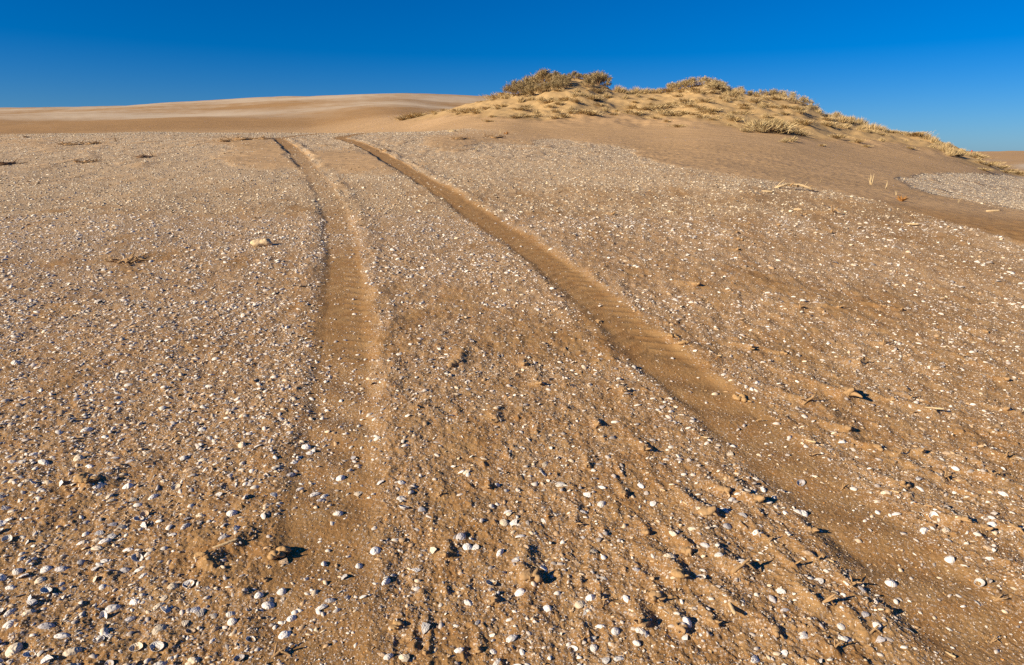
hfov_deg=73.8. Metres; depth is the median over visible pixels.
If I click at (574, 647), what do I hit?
upturned shell
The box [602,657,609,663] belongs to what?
shell fragment
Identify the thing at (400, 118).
dry shrub
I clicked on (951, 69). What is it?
sky
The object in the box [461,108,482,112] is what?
dry shrub
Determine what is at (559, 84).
saltbush
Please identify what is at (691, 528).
oval shell
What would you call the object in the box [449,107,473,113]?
dry shrub
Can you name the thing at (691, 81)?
grey shrub
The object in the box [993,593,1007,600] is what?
forked twig
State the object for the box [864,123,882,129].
grass tuft
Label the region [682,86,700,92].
dry shrub
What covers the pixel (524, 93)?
saltbush
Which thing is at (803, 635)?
shell fragment
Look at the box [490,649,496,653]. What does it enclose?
cockle shell
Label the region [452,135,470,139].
weed heap
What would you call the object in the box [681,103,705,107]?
dry shrub
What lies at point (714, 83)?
grey shrub
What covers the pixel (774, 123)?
wispy shrub
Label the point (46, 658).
shell fragment
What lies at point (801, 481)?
upturned shell
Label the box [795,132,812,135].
dry shrub
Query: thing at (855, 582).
forked twig
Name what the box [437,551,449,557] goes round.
root stub
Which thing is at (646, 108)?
dry shrub
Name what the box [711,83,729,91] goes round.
grey shrub
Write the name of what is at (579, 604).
cockle shell
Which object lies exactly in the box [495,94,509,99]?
grass tuft
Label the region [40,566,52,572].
cockle shell
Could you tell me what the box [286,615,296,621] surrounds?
cockle shell
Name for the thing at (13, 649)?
cockle shell
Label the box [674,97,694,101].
dry shrub
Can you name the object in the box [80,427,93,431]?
oval shell
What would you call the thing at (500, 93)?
dry shrub
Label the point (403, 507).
upturned shell
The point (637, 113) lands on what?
dry shrub
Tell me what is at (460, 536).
cockle shell
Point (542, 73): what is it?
saltbush
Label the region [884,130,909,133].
dry shrub
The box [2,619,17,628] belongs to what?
cockle shell
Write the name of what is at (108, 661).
upturned shell
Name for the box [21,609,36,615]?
oval shell
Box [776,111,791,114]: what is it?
dry shrub
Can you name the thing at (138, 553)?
cockle shell
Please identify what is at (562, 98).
dry shrub
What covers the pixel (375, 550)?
cockle shell
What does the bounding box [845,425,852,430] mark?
root stub
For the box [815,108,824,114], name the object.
grass tuft
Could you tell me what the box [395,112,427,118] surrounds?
dry shrub
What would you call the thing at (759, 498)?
root stub
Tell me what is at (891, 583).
cockle shell
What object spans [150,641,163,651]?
upturned shell
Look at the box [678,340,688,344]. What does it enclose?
sand clod
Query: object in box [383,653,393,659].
cockle shell
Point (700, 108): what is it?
dry shrub
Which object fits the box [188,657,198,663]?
oval shell
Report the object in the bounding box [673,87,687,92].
dry shrub
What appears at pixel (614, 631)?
cockle shell
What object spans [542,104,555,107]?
dry shrub
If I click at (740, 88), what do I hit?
grey shrub
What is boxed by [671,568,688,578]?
sand clod
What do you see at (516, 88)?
saltbush
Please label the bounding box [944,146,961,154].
grass tuft
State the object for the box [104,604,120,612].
oval shell
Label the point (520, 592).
cockle shell
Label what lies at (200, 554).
sand clod
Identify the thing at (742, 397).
sand clod
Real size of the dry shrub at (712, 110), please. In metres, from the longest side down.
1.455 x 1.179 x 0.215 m
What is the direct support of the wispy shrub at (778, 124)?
on the sand ground
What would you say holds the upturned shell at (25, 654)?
on the sand ground
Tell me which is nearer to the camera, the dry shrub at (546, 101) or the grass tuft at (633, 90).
the dry shrub at (546, 101)
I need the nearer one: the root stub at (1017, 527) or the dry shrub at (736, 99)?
the root stub at (1017, 527)
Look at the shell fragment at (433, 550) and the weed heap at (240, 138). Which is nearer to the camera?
the shell fragment at (433, 550)
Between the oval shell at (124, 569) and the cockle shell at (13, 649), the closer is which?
the cockle shell at (13, 649)
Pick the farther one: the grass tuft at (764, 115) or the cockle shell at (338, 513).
the grass tuft at (764, 115)
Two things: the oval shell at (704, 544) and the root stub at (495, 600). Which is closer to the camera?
the root stub at (495, 600)
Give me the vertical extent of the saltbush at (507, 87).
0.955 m
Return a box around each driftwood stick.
[212,538,238,547]
[728,602,736,614]
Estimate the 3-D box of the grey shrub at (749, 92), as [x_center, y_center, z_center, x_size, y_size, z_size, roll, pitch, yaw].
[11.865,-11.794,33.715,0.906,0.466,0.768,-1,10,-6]
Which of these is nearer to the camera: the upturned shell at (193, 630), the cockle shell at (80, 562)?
the upturned shell at (193, 630)
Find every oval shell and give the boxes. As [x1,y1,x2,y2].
[3,608,15,616]
[5,585,15,589]
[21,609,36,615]
[38,459,49,464]
[38,622,55,628]
[54,566,68,571]
[54,632,70,638]
[62,647,81,656]
[72,604,82,609]
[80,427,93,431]
[91,545,102,549]
[98,538,111,543]
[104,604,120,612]
[120,567,130,572]
[125,616,136,621]
[148,494,158,499]
[153,602,164,609]
[153,661,166,664]
[181,523,190,529]
[183,467,196,471]
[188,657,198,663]
[210,626,218,632]
[218,534,228,539]
[286,472,295,476]
[315,605,327,610]
[325,598,335,602]
[382,578,390,585]
[454,647,463,652]
[464,599,471,605]
[493,659,500,664]
[496,549,503,555]
[506,635,517,642]
[519,648,524,654]
[595,624,605,627]
[613,656,623,660]
[623,595,629,602]
[633,640,640,645]
[635,627,644,633]
[663,553,676,558]
[669,530,677,535]
[688,526,696,530]
[700,542,709,547]
[769,595,776,602]
[803,550,812,554]
[838,636,850,641]
[880,490,891,494]
[920,527,928,531]
[983,545,991,549]
[998,491,1008,495]
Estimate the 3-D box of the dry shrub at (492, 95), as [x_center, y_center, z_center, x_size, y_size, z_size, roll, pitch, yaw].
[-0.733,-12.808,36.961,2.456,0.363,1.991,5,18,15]
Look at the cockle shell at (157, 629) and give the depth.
1.71 m
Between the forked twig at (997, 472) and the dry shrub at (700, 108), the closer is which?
the forked twig at (997, 472)
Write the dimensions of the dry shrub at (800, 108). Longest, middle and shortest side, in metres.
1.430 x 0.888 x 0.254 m
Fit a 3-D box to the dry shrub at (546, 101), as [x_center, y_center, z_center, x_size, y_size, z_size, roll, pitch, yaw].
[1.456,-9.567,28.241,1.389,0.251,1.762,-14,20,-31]
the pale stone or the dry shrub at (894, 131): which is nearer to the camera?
the pale stone
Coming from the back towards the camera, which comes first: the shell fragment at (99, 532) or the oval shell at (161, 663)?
the shell fragment at (99, 532)
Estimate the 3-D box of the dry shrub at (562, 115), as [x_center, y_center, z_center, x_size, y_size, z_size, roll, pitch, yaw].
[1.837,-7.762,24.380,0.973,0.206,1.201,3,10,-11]
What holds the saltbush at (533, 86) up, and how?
on the sand ground
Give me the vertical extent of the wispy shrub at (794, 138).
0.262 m
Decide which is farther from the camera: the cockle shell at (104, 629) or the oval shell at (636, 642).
the cockle shell at (104, 629)
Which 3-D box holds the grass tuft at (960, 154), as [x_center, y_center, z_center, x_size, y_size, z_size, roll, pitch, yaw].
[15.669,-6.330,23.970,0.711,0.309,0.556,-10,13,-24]
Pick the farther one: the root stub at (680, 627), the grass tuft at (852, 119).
the grass tuft at (852, 119)
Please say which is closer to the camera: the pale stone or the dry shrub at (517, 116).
the pale stone
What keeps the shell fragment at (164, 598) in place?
on the sand ground
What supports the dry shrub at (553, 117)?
on the sand ground
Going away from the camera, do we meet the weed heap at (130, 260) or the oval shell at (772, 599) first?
the oval shell at (772, 599)
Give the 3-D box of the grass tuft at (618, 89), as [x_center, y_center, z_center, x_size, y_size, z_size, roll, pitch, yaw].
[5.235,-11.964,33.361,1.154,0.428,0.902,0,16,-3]
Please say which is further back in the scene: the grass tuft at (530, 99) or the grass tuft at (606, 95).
the grass tuft at (606, 95)
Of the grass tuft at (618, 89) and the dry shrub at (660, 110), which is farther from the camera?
the grass tuft at (618, 89)
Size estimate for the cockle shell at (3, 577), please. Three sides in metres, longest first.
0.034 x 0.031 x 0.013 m
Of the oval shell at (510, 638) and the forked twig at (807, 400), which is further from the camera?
the forked twig at (807, 400)
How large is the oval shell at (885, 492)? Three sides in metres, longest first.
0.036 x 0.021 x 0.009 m
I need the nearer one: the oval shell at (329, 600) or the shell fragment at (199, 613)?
the shell fragment at (199, 613)
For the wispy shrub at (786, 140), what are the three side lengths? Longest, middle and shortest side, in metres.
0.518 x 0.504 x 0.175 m
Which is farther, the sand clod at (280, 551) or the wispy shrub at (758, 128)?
the wispy shrub at (758, 128)
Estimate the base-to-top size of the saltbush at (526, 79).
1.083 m
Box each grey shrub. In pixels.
[665,83,677,91]
[673,79,688,88]
[675,77,697,88]
[682,77,696,86]
[689,75,705,86]
[695,76,712,84]
[704,76,717,86]
[704,81,723,89]
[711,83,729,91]
[734,85,744,92]
[746,89,757,95]
[753,89,766,95]
[765,88,777,95]
[783,91,796,98]
[787,94,807,103]
[798,97,814,106]
[804,103,818,110]
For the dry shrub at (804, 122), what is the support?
on the sand ground
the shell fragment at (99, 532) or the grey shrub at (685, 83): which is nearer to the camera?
the shell fragment at (99, 532)
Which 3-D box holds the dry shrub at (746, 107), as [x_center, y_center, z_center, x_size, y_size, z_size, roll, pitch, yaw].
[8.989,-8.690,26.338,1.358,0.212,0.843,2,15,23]
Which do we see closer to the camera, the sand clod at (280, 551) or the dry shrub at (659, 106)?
the sand clod at (280, 551)
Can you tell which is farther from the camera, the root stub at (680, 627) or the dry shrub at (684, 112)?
the dry shrub at (684, 112)
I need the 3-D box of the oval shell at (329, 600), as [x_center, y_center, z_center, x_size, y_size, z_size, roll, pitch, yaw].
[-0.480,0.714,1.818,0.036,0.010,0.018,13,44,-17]
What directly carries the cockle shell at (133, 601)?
on the sand ground
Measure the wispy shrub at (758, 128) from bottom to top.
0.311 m
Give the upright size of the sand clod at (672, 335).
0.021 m
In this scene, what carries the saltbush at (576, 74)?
on the sand ground
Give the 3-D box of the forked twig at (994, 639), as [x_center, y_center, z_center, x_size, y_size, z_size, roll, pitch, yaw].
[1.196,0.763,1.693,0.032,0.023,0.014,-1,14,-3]
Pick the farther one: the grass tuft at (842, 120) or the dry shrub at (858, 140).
the grass tuft at (842, 120)
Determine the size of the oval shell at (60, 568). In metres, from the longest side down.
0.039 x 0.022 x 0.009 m
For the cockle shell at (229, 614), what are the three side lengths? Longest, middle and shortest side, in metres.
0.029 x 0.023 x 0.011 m
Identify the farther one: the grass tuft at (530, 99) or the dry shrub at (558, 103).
the grass tuft at (530, 99)
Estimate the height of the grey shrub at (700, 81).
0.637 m
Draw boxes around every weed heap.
[0,158,26,165]
[55,138,89,144]
[73,157,102,162]
[85,139,108,144]
[104,252,147,263]
[130,150,154,157]
[211,136,234,141]
[223,134,264,139]
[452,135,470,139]
[483,131,505,137]
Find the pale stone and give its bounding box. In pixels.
[250,238,272,246]
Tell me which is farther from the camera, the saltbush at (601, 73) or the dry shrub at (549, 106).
the saltbush at (601, 73)
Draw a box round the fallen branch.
[774,178,813,190]
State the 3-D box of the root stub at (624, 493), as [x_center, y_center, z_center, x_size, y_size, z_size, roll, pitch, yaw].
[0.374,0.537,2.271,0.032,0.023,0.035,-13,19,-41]
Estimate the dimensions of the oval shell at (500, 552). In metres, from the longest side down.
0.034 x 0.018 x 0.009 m
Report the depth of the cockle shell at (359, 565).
1.95 m
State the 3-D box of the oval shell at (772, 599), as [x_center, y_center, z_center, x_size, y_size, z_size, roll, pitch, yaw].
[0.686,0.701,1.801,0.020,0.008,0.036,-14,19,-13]
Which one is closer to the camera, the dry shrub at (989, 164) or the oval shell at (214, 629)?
the oval shell at (214, 629)
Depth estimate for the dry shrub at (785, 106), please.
27.32 m
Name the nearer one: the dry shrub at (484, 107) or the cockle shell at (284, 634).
the cockle shell at (284, 634)
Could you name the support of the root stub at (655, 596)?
on the sand ground
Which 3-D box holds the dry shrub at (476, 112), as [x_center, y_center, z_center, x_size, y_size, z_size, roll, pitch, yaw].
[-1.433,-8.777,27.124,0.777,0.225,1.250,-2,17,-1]
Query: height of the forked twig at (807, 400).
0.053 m
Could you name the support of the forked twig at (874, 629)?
on the sand ground
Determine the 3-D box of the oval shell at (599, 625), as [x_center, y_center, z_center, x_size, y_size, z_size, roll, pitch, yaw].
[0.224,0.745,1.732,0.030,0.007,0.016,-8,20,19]
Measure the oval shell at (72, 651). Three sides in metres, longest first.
0.048 x 0.027 x 0.012 m
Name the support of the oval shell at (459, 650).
on the sand ground
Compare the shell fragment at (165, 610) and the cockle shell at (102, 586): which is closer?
the shell fragment at (165, 610)
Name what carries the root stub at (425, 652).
on the sand ground
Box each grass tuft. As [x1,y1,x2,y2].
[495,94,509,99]
[516,96,525,102]
[526,96,535,100]
[536,95,545,100]
[570,92,579,96]
[602,91,612,97]
[607,85,625,91]
[629,86,639,91]
[728,88,741,94]
[759,112,769,117]
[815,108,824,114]
[832,110,842,116]
[835,115,849,122]
[847,115,861,122]
[853,124,869,129]
[855,116,869,125]
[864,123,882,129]
[919,134,933,138]
[927,136,940,142]
[935,143,957,151]
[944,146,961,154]
[945,150,956,155]
[954,150,964,156]
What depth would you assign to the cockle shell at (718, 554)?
1.95 m
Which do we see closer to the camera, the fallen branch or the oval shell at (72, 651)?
the oval shell at (72, 651)
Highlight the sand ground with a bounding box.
[0,78,1023,664]
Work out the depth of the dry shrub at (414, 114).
43.58 m
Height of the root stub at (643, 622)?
0.039 m
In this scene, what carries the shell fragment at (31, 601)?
on the sand ground
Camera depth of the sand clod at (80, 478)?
2.32 m
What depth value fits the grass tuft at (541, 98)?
28.77 m
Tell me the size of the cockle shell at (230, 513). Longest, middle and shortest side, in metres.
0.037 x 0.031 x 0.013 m
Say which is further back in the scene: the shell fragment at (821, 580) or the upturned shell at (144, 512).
the upturned shell at (144, 512)
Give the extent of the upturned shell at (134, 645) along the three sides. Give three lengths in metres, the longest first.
0.035 x 0.029 x 0.009 m
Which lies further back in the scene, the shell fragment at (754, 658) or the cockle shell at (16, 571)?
the cockle shell at (16, 571)
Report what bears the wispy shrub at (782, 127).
on the sand ground
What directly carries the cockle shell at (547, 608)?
on the sand ground
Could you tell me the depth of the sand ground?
3.08 m
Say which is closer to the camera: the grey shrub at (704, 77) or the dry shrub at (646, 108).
the dry shrub at (646, 108)
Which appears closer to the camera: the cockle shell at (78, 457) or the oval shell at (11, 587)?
the oval shell at (11, 587)
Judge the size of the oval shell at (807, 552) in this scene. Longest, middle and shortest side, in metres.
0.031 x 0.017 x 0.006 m
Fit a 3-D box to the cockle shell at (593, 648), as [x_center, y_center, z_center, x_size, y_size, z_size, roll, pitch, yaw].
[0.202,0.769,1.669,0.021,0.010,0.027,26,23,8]
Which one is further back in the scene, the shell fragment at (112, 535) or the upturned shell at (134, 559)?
the shell fragment at (112, 535)
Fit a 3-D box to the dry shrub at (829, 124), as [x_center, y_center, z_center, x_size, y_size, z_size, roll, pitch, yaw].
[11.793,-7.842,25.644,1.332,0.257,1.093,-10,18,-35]
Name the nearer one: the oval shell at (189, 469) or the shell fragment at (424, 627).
the shell fragment at (424, 627)
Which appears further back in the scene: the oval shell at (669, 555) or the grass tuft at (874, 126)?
the grass tuft at (874, 126)
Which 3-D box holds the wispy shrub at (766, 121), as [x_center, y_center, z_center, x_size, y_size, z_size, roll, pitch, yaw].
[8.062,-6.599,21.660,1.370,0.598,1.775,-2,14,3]
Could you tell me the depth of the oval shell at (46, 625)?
1.71 m
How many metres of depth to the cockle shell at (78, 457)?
2.48 m
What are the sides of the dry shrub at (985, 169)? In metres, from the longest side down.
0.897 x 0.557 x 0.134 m
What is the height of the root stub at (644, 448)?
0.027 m
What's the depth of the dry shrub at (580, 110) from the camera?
24.68 m
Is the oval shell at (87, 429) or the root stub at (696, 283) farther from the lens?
the root stub at (696, 283)
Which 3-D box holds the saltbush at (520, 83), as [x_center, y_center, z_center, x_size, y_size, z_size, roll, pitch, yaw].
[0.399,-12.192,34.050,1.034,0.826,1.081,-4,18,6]
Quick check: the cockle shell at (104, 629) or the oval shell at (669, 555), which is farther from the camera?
the oval shell at (669, 555)
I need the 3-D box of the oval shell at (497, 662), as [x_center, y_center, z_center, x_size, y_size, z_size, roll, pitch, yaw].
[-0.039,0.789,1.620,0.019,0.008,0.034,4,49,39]
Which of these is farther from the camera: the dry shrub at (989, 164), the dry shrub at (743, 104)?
the dry shrub at (743, 104)
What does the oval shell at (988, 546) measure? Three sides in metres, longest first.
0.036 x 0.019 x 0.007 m
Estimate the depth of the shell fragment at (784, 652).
1.63 m
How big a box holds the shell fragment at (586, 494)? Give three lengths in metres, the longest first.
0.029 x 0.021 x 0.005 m
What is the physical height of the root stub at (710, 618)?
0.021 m
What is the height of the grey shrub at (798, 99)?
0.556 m
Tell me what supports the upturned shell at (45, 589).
on the sand ground
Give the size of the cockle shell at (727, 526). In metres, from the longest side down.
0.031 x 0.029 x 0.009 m
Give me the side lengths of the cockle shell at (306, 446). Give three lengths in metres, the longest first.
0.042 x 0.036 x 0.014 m
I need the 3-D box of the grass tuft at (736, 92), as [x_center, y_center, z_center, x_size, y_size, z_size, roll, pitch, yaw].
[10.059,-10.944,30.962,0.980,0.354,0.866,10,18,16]
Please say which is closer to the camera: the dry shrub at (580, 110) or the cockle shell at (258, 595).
the cockle shell at (258, 595)
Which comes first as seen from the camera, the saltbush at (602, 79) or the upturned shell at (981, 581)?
the upturned shell at (981, 581)
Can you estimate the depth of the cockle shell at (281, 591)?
1.85 m
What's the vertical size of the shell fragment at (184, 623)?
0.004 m
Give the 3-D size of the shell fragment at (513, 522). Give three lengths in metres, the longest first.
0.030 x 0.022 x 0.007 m
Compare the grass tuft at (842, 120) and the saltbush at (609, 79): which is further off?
the saltbush at (609, 79)
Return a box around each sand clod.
[73,472,100,482]
[194,550,210,559]
[267,545,290,559]
[389,619,403,629]
[667,333,677,336]
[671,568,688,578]
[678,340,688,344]
[732,393,751,402]
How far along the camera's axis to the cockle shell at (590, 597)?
1.82 m
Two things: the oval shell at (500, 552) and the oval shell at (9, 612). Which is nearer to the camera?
the oval shell at (9, 612)
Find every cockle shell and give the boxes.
[0,575,6,580]
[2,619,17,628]
[5,642,22,656]
[11,360,20,364]
[12,568,23,574]
[34,577,45,583]
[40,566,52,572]
[73,454,84,461]
[77,559,85,565]
[99,584,106,589]
[100,627,109,633]
[122,483,133,488]
[129,599,137,604]
[135,551,141,557]
[152,624,166,634]
[167,582,177,588]
[226,510,237,516]
[226,611,234,617]
[227,618,236,625]
[238,442,245,447]
[254,592,263,598]
[261,601,274,608]
[277,588,285,594]
[278,630,290,638]
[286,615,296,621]
[301,444,310,448]
[334,511,342,515]
[336,475,345,480]
[355,563,362,568]
[370,546,380,554]
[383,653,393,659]
[398,654,405,659]
[456,533,465,539]
[462,543,471,549]
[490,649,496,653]
[499,519,508,526]
[515,588,524,595]
[543,605,551,611]
[575,600,584,608]
[585,594,594,600]
[590,644,597,652]
[597,501,605,506]
[611,627,617,634]
[682,616,691,627]
[714,552,723,556]
[722,523,731,528]
[801,510,807,516]
[836,623,845,629]
[885,580,897,586]
[944,556,954,563]
[987,521,996,526]
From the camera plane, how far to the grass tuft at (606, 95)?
31.05 m
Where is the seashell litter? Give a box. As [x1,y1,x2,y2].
[0,129,1023,664]
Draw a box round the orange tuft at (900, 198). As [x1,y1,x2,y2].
[897,195,908,201]
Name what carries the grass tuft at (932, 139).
on the sand ground
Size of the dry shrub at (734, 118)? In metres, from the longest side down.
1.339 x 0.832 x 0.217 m
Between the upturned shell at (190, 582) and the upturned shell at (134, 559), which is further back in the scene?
the upturned shell at (134, 559)
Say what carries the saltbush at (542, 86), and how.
on the sand ground
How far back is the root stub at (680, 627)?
1.70 m
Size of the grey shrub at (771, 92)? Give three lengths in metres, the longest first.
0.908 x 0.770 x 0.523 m
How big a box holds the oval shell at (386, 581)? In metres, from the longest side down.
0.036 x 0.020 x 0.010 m
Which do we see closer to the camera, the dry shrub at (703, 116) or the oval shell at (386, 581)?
the oval shell at (386, 581)
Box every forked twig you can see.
[270,641,290,658]
[731,557,756,573]
[800,394,815,404]
[822,593,836,605]
[834,638,842,647]
[849,573,862,586]
[870,625,882,633]
[944,469,952,480]
[985,467,1003,476]
[990,635,1000,642]
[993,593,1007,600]
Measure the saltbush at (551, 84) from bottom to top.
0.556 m
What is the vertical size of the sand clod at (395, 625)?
0.014 m
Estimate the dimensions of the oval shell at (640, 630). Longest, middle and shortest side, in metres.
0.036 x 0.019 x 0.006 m
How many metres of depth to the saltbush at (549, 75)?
33.48 m
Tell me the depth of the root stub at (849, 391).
2.95 m
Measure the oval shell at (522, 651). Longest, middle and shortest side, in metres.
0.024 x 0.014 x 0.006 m
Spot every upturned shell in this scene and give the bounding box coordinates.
[1,535,11,541]
[22,651,35,656]
[40,586,51,593]
[99,610,106,618]
[104,660,113,664]
[128,642,142,650]
[131,554,143,561]
[134,516,143,520]
[140,510,148,518]
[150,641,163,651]
[171,483,179,489]
[182,580,193,587]
[186,628,195,633]
[233,654,244,661]
[399,505,408,509]
[486,579,496,585]
[568,645,577,651]
[797,479,804,485]
[929,511,938,520]
[974,578,984,586]
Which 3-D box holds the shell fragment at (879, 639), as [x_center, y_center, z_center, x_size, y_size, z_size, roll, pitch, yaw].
[0.901,0.753,1.668,0.019,0.011,0.018,-12,19,-40]
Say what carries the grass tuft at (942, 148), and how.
on the sand ground
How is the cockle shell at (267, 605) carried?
on the sand ground
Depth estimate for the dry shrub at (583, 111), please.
24.57 m
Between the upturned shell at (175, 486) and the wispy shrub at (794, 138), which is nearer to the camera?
the upturned shell at (175, 486)
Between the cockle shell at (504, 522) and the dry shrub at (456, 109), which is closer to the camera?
the cockle shell at (504, 522)
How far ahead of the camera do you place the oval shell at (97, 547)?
2.00 m
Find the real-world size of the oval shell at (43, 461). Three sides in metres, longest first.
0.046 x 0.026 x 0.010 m
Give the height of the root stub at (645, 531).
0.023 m
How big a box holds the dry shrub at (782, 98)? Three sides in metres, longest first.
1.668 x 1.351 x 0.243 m
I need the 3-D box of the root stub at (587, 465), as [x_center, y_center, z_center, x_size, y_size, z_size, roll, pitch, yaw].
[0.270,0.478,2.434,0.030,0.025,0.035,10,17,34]
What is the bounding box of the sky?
[0,0,1023,150]
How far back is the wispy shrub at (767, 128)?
21.12 m
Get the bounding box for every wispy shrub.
[733,117,775,128]
[740,119,792,132]
[746,117,796,128]
[750,117,780,126]
[751,125,770,132]
[757,119,798,128]
[764,120,805,133]
[778,138,792,142]
[784,136,799,141]
[789,109,807,113]
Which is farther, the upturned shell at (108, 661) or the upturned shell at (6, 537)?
the upturned shell at (6, 537)
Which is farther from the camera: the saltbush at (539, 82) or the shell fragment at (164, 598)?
the saltbush at (539, 82)
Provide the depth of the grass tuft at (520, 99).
29.24 m
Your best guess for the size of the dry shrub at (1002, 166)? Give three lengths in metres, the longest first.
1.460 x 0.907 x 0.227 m
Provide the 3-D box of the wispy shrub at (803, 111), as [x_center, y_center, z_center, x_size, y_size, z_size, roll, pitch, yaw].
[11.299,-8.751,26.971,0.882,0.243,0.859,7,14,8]
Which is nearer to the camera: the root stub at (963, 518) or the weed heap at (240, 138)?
the root stub at (963, 518)
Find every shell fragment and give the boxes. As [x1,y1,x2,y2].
[1,505,10,509]
[26,599,36,604]
[41,655,52,663]
[94,530,103,534]
[107,533,115,538]
[117,524,126,528]
[160,595,166,600]
[160,606,170,612]
[181,620,188,626]
[190,606,199,612]
[195,609,203,616]
[211,613,216,618]
[279,558,287,564]
[401,654,408,661]
[411,568,420,571]
[421,622,430,633]
[430,547,436,553]
[471,544,478,549]
[510,518,517,525]
[583,492,590,497]
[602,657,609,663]
[751,655,759,662]
[776,587,785,593]
[781,650,787,655]
[799,631,807,638]
[814,578,823,583]
[861,611,868,617]
[875,636,885,642]
[942,527,949,532]
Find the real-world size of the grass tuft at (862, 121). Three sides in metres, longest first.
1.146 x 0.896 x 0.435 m
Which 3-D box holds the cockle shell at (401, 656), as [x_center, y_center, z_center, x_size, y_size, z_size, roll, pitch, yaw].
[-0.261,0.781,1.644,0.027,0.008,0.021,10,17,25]
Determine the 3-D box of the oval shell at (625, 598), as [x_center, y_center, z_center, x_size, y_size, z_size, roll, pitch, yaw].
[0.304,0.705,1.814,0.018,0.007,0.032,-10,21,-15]
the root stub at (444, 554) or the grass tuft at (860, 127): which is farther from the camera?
the grass tuft at (860, 127)
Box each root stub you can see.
[422,649,429,655]
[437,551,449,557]
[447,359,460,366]
[474,646,481,654]
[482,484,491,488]
[488,597,498,604]
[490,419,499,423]
[520,567,541,582]
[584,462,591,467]
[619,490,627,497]
[633,618,650,626]
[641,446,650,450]
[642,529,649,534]
[649,590,665,602]
[675,622,687,632]
[681,546,692,555]
[691,282,699,285]
[697,505,717,516]
[707,616,721,623]
[717,485,731,493]
[751,493,764,502]
[772,625,784,638]
[807,526,818,532]
[841,386,862,397]
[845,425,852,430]
[873,444,883,450]
[885,607,893,614]
[900,480,910,488]
[956,515,971,522]
[979,523,993,530]
[1009,523,1023,533]
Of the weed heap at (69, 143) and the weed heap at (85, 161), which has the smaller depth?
the weed heap at (85, 161)
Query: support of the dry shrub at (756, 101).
on the sand ground
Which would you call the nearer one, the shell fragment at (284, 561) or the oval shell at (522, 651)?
the oval shell at (522, 651)
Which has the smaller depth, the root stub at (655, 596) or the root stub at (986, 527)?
the root stub at (655, 596)
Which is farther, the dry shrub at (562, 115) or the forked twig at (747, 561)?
the dry shrub at (562, 115)
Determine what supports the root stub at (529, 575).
on the sand ground
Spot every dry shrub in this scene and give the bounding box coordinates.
[390,116,409,119]
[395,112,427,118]
[400,111,427,116]
[446,107,468,112]
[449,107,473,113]
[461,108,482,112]
[467,110,484,113]
[478,94,499,98]
[478,105,493,109]
[491,103,513,107]
[492,91,511,95]
[502,114,530,117]
[514,106,534,110]
[534,99,563,103]
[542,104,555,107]
[546,108,562,112]
[548,115,563,118]
[551,102,565,104]
[552,112,572,117]
[553,96,581,101]
[564,98,583,102]
[567,108,598,113]
[568,109,596,115]
[577,109,605,115]
[584,94,602,99]
[588,87,611,92]
[621,104,639,108]
[628,110,648,114]
[630,104,666,110]
[646,104,672,108]
[650,108,677,113]
[651,86,683,91]
[665,124,688,126]
[668,111,687,115]
[671,110,697,114]
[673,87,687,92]
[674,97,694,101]
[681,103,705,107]
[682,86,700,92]
[687,90,712,93]
[691,106,715,110]
[691,113,710,117]
[694,99,713,102]
[697,107,725,112]
[704,90,719,93]
[711,94,733,98]
[722,116,745,120]
[729,98,743,100]
[732,103,755,105]
[736,105,757,108]
[748,99,764,102]
[767,95,790,99]
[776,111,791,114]
[777,104,796,107]
[790,118,821,124]
[792,105,809,110]
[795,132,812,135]
[817,116,836,119]
[819,121,845,126]
[827,134,852,137]
[848,139,870,142]
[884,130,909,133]
[901,131,938,135]
[904,131,937,135]
[969,152,986,156]
[973,154,997,158]
[977,167,992,171]
[984,162,999,165]
[997,165,1013,168]
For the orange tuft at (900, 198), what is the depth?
9.35 m
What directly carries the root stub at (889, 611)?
on the sand ground
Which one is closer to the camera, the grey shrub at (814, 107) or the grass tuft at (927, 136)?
the grass tuft at (927, 136)
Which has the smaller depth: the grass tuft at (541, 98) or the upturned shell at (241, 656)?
the upturned shell at (241, 656)
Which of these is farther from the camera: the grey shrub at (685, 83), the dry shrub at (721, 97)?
the grey shrub at (685, 83)
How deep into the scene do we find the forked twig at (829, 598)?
1.76 m
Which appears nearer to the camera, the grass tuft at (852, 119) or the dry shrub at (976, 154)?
the dry shrub at (976, 154)
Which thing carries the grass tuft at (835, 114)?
on the sand ground
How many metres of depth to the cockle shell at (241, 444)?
2.57 m
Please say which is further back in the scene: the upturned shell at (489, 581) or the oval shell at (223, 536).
the oval shell at (223, 536)
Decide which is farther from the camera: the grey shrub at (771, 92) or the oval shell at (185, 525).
the grey shrub at (771, 92)
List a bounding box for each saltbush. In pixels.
[500,79,516,95]
[509,84,527,95]
[512,81,528,93]
[517,75,535,89]
[520,87,534,96]
[524,82,543,95]
[526,74,548,84]
[530,67,556,82]
[535,81,549,92]
[543,72,554,82]
[545,79,559,89]
[550,73,565,81]
[552,80,565,88]
[560,78,572,87]
[564,73,573,80]
[571,71,580,79]
[579,76,595,87]
[582,71,606,82]
[590,71,604,84]
[596,73,612,85]
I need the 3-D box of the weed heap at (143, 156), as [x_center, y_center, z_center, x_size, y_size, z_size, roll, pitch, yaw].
[-6.547,-3.163,12.165,0.426,0.178,0.373,12,19,39]
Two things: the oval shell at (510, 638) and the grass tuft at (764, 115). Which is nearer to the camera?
the oval shell at (510, 638)
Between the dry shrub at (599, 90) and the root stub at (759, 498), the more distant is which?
the dry shrub at (599, 90)
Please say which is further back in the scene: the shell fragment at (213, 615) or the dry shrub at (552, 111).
the dry shrub at (552, 111)
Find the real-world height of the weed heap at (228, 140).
0.172 m

